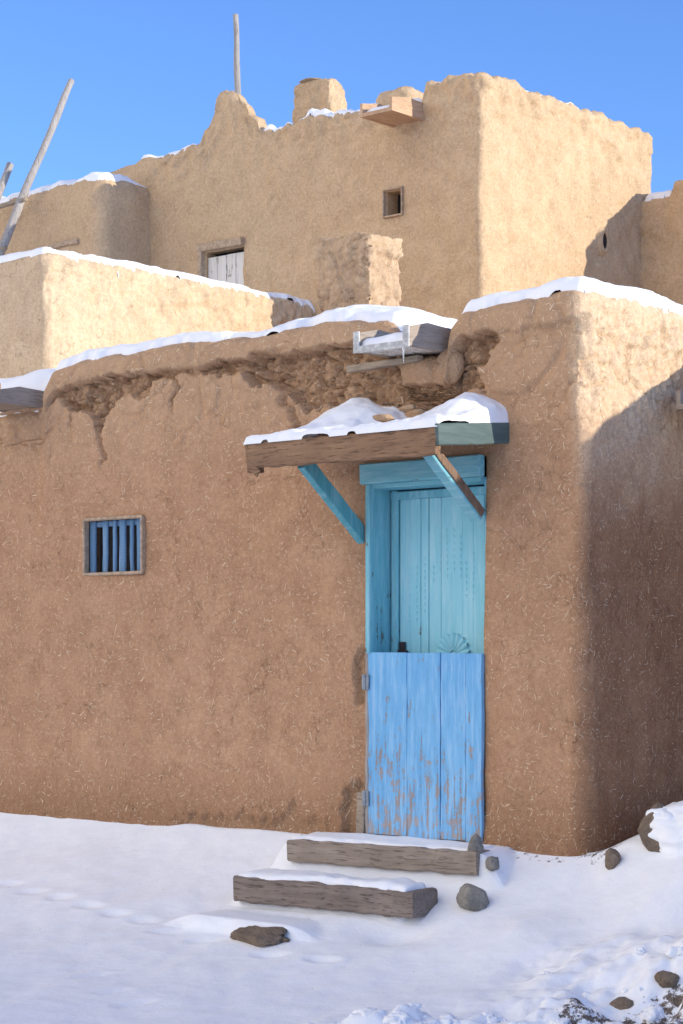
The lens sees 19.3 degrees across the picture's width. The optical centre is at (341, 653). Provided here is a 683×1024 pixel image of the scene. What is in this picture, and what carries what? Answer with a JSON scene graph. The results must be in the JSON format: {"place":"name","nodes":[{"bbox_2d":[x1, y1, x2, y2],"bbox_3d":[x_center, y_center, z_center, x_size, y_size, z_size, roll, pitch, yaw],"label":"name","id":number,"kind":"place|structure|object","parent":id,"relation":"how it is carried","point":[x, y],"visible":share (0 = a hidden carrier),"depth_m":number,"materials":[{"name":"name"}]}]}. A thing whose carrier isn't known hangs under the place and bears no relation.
{"place":"outdoors","nodes":[
{"label":"outdoors","id":0,"kind":"place"},
{"bbox_2d":[0,812,682,1023],"bbox_3d":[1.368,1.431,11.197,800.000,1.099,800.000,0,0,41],"label":"ground","id":1,"kind":"structure","parent":0,"point":[101,922],"depth_m":10.89,"materials":[{"name":"white snow"}]},
{"bbox_2d":[0,179,150,265],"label":"adobe house","id":2,"kind":"structure","parent":1,"relation":"on","point":[110,219],"depth_m":18.49,"materials":[{"name":"paint"}]},
{"bbox_2d":[0,172,146,203],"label":"snow","id":3,"kind":"structure","parent":2,"relation":"on","point":[94,176],"depth_m":18.56,"materials":[{"name":"white snow"}]},
{"bbox_2d":[0,252,315,378],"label":"adobe house","id":4,"kind":"structure","parent":1,"relation":"on","point":[55,309],"depth_m":15.46,"materials":[{"name":"beige paint"}]},
{"bbox_2d":[0,78,74,255],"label":"wooden ladder","id":5,"kind":"object","parent":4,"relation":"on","point":[18,203],"visible":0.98,"depth_m":18.75,"materials":[{"name":"grey wood"}]},
{"bbox_2d":[0,247,314,312],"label":"snow","id":6,"kind":"structure","parent":4,"relation":"on","point":[132,265],"depth_m":15.90,"materials":[{"name":"white snow"}]},
{"bbox_2d":[230,925,289,945],"bbox_3d":[-0.451,1.603,11.297,0.438,0.131,0.269,0,0,41],"label":"rock","id":7,"kind":"object","parent":1,"relation":"on","point":[254,935],"visible":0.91,"depth_m":11.21,"materials":[{"name":"brown stone"}]},
{"bbox_2d":[233,875,437,917],"bbox_3d":[-0.050,1.398,11.594,1.366,0.170,0.257,0,0,41],"label":"timber step","id":8,"kind":"object","parent":1,"relation":"on","point":[419,903],"visible":0.74,"depth_m":11.42,"materials":[{"name":"wood"}]},
{"bbox_2d":[239,868,425,891],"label":"snow","id":9,"kind":"structure","parent":8,"relation":"on","point":[402,884],"depth_m":11.50,"materials":[{"name":"white snow"}]},
{"bbox_2d":[0,232,682,856],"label":"adobe house","id":10,"kind":"structure","parent":1,"relation":"on","point":[456,630],"depth_m":12.32,"materials":[{"name":"paint"}]},
{"bbox_2d":[0,368,55,416],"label":"snow","id":11,"kind":"structure","parent":10,"relation":"on","point":[38,379],"depth_m":14.57,"materials":[{"name":"white snow"}]},
{"bbox_2d":[82,515,145,575],"bbox_3d":[-1.517,-0.737,13.769,0.630,0.415,0.176,0,0,41],"label":"window","id":12,"kind":"structure","parent":10,"relation":"in","point":[122,544],"depth_m":13.78,"materials":[{"name":"blue wood"}]},
{"bbox_2d":[55,304,456,370],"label":"snow","id":13,"kind":"structure","parent":10,"relation":"on","point":[399,316],"depth_m":12.68,"materials":[{"name":"white snow"}]},
{"bbox_2d":[243,392,507,444],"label":"snow","id":14,"kind":"structure","parent":10,"relation":"on","point":[352,414],"depth_m":11.56,"materials":[{"name":"white snow"}]},
{"bbox_2d":[372,414,393,422],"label":"adobe clod","id":15,"kind":"object","parent":14,"relation":"on","point":[382,418],"visible":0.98,"depth_m":11.63,"materials":[{"name":"soil"}]},
{"bbox_2d":[398,404,417,411],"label":"adobe clod","id":16,"kind":"object","parent":14,"relation":"on","point":[406,408],"visible":1,"depth_m":11.74,"materials":[{"name":"soil"}]},
{"bbox_2d":[413,409,424,413],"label":"adobe clod","id":17,"kind":"object","parent":14,"relation":"on","point":[419,411],"visible":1,"depth_m":11.68,"materials":[{"name":"soil"}]},
{"bbox_2d":[361,327,450,345],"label":"snow","id":18,"kind":"structure","parent":10,"relation":"on","point":[396,336],"depth_m":11.76,"materials":[{"name":"white snow"}]},
{"bbox_2d":[356,454,485,843],"bbox_3d":[0.548,-0.002,12.075,0.977,2.317,0.322,0,0,41],"label":"door","id":19,"kind":"structure","parent":10,"relation":"in","point":[423,684],"depth_m":12.07,"materials":[{"name":"teal paint"}]},
{"bbox_2d":[462,276,682,332],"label":"snow","id":20,"kind":"structure","parent":10,"relation":"on","point":[643,297],"depth_m":11.56,"materials":[{"name":"white snow"}]},
{"bbox_2d":[676,390,682,410],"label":"window","id":21,"kind":"structure","parent":10,"relation":"in","point":[679,399],"depth_m":11.66,"materials":[{"name":"paint"}]},
{"bbox_2d":[287,839,489,875],"bbox_3d":[0.259,1.191,11.770,1.432,0.157,0.162,0,0,41],"label":"timber step","id":22,"kind":"object","parent":1,"relation":"on","point":[417,859],"visible":0.88,"depth_m":11.67,"materials":[{"name":"wood"}]},
{"bbox_2d":[292,832,493,850],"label":"snow","id":23,"kind":"structure","parent":22,"relation":"on","point":[387,840],"depth_m":11.81,"materials":[{"name":"white snow"}]},
{"bbox_2d":[467,834,483,853],"bbox_3d":[0.756,1.089,11.300,0.090,0.145,0.072,0,0,41],"label":"rock","id":24,"kind":"object","parent":22,"relation":"on","point":[475,844],"visible":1,"depth_m":11.28,"materials":[{"name":"grey stone"}]},
{"bbox_2d":[110,72,682,319],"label":"adobe house","id":25,"kind":"structure","parent":1,"relation":"on","point":[466,188],"depth_m":17.19,"materials":[{"name":"paint"}]},
{"bbox_2d":[141,143,196,158],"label":"snow","id":26,"kind":"structure","parent":25,"relation":"on","point":[170,153],"depth_m":18.57,"materials":[{"name":"white snow"}]},
{"bbox_2d":[196,237,244,284],"bbox_3d":[-1.049,-2.694,18.105,0.566,2.049,0.199,0,0,41],"label":"door","id":27,"kind":"structure","parent":25,"relation":"in","point":[227,267],"depth_m":18.08,"materials":[{"name":"white wood"}]},
{"bbox_2d":[233,14,240,93],"bbox_3d":[-0.973,-5.006,18.636,0.074,1.872,0.087,0,0,23],"label":"wooden pole","id":28,"kind":"object","parent":25,"relation":"on","point":[237,83],"visible":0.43,"depth_m":18.63,"materials":[{"name":"grey wood"}]},
{"bbox_2d":[263,103,377,131],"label":"snow","id":29,"kind":"structure","parent":25,"relation":"on","point":[316,112],"depth_m":17.33,"materials":[{"name":"white snow"}]},
{"bbox_2d":[367,105,388,111],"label":"snow","id":30,"kind":"structure","parent":25,"relation":"on","point":[377,108],"depth_m":16.38,"materials":[{"name":"white snow"}]},
{"bbox_2d":[382,186,403,218],"bbox_3d":[0.486,-3.770,16.816,0.217,0.243,0.205,0,0,41],"label":"window","id":31,"kind":"structure","parent":25,"relation":"in","point":[400,197],"depth_m":16.80,"materials":[{"name":"brown wood"}]},
{"bbox_2d":[644,190,671,201],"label":"snow","id":32,"kind":"structure","parent":25,"relation":"on","point":[657,195],"depth_m":17.89,"materials":[{"name":"white snow"}]},
{"bbox_2d":[456,883,488,911],"bbox_3d":[0.724,1.353,11.069,0.170,0.164,0.189,0,0,-16],"label":"rock","id":33,"kind":"object","parent":1,"relation":"on","point":[471,897],"visible":1,"depth_m":11.00,"materials":[{"name":"grey stone"}]},
{"bbox_2d":[485,856,499,870],"bbox_3d":[0.850,1.178,11.221,0.085,0.088,0.074,0,0,41],"label":"rock","id":34,"kind":"object","parent":1,"relation":"on","point":[491,863],"visible":1,"depth_m":11.19,"materials":[{"name":"grey stone"}]},
{"bbox_2d":[332,941,682,1023],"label":"snow","id":35,"kind":"structure","parent":1,"relation":"on","point":[651,1014],"depth_m":9.25,"materials":[{"name":"white snow"}]},
{"bbox_2d":[605,848,620,869],"bbox_3d":[1.483,1.127,10.940,0.084,0.128,0.079,0,0,16],"label":"rock","id":36,"kind":"object","parent":1,"relation":"on","point":[612,858],"visible":1,"depth_m":10.91,"materials":[{"name":"brown stone"}]},
{"bbox_2d":[609,997,633,1009],"bbox_3d":[1.337,1.653,9.442,0.128,0.067,0.096,0,0,41],"label":"rock","id":37,"kind":"object","parent":1,"relation":"on","point":[621,1003],"visible":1,"depth_m":9.41,"materials":[{"name":"brown stone"}]},
{"bbox_2d":[638,802,665,851],"bbox_3d":[1.734,0.959,10.899,0.223,0.299,0.181,0,0,41],"label":"rock","id":38,"kind":"object","parent":1,"relation":"on","point":[649,843],"visible":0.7,"depth_m":10.86,"materials":[{"name":"brown stone"}]},
{"bbox_2d":[646,808,673,827],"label":"snow","id":39,"kind":"structure","parent":38,"relation":"on","point":[661,813],"depth_m":10.83,"materials":[{"name":"white snow"}]},
{"bbox_2d":[648,801,682,855],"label":"snow","id":40,"kind":"structure","parent":1,"relation":"on","point":[666,834],"depth_m":10.76,"materials":[{"name":"white snow"}]},
{"bbox_2d":[654,970,679,987],"bbox_3d":[1.529,1.539,9.435,0.126,0.082,0.098,0,0,20],"label":"rock","id":41,"kind":"object","parent":1,"relation":"on","point":[665,979],"visible":1,"depth_m":9.40,"materials":[{"name":"brown stone"}]},
{"bbox_2d":[0,0,682,196],"label":"sky","id":42,"kind":"structure","parent":0,"point":[149,76],"materials":[{"name":"blue"}]}
]}

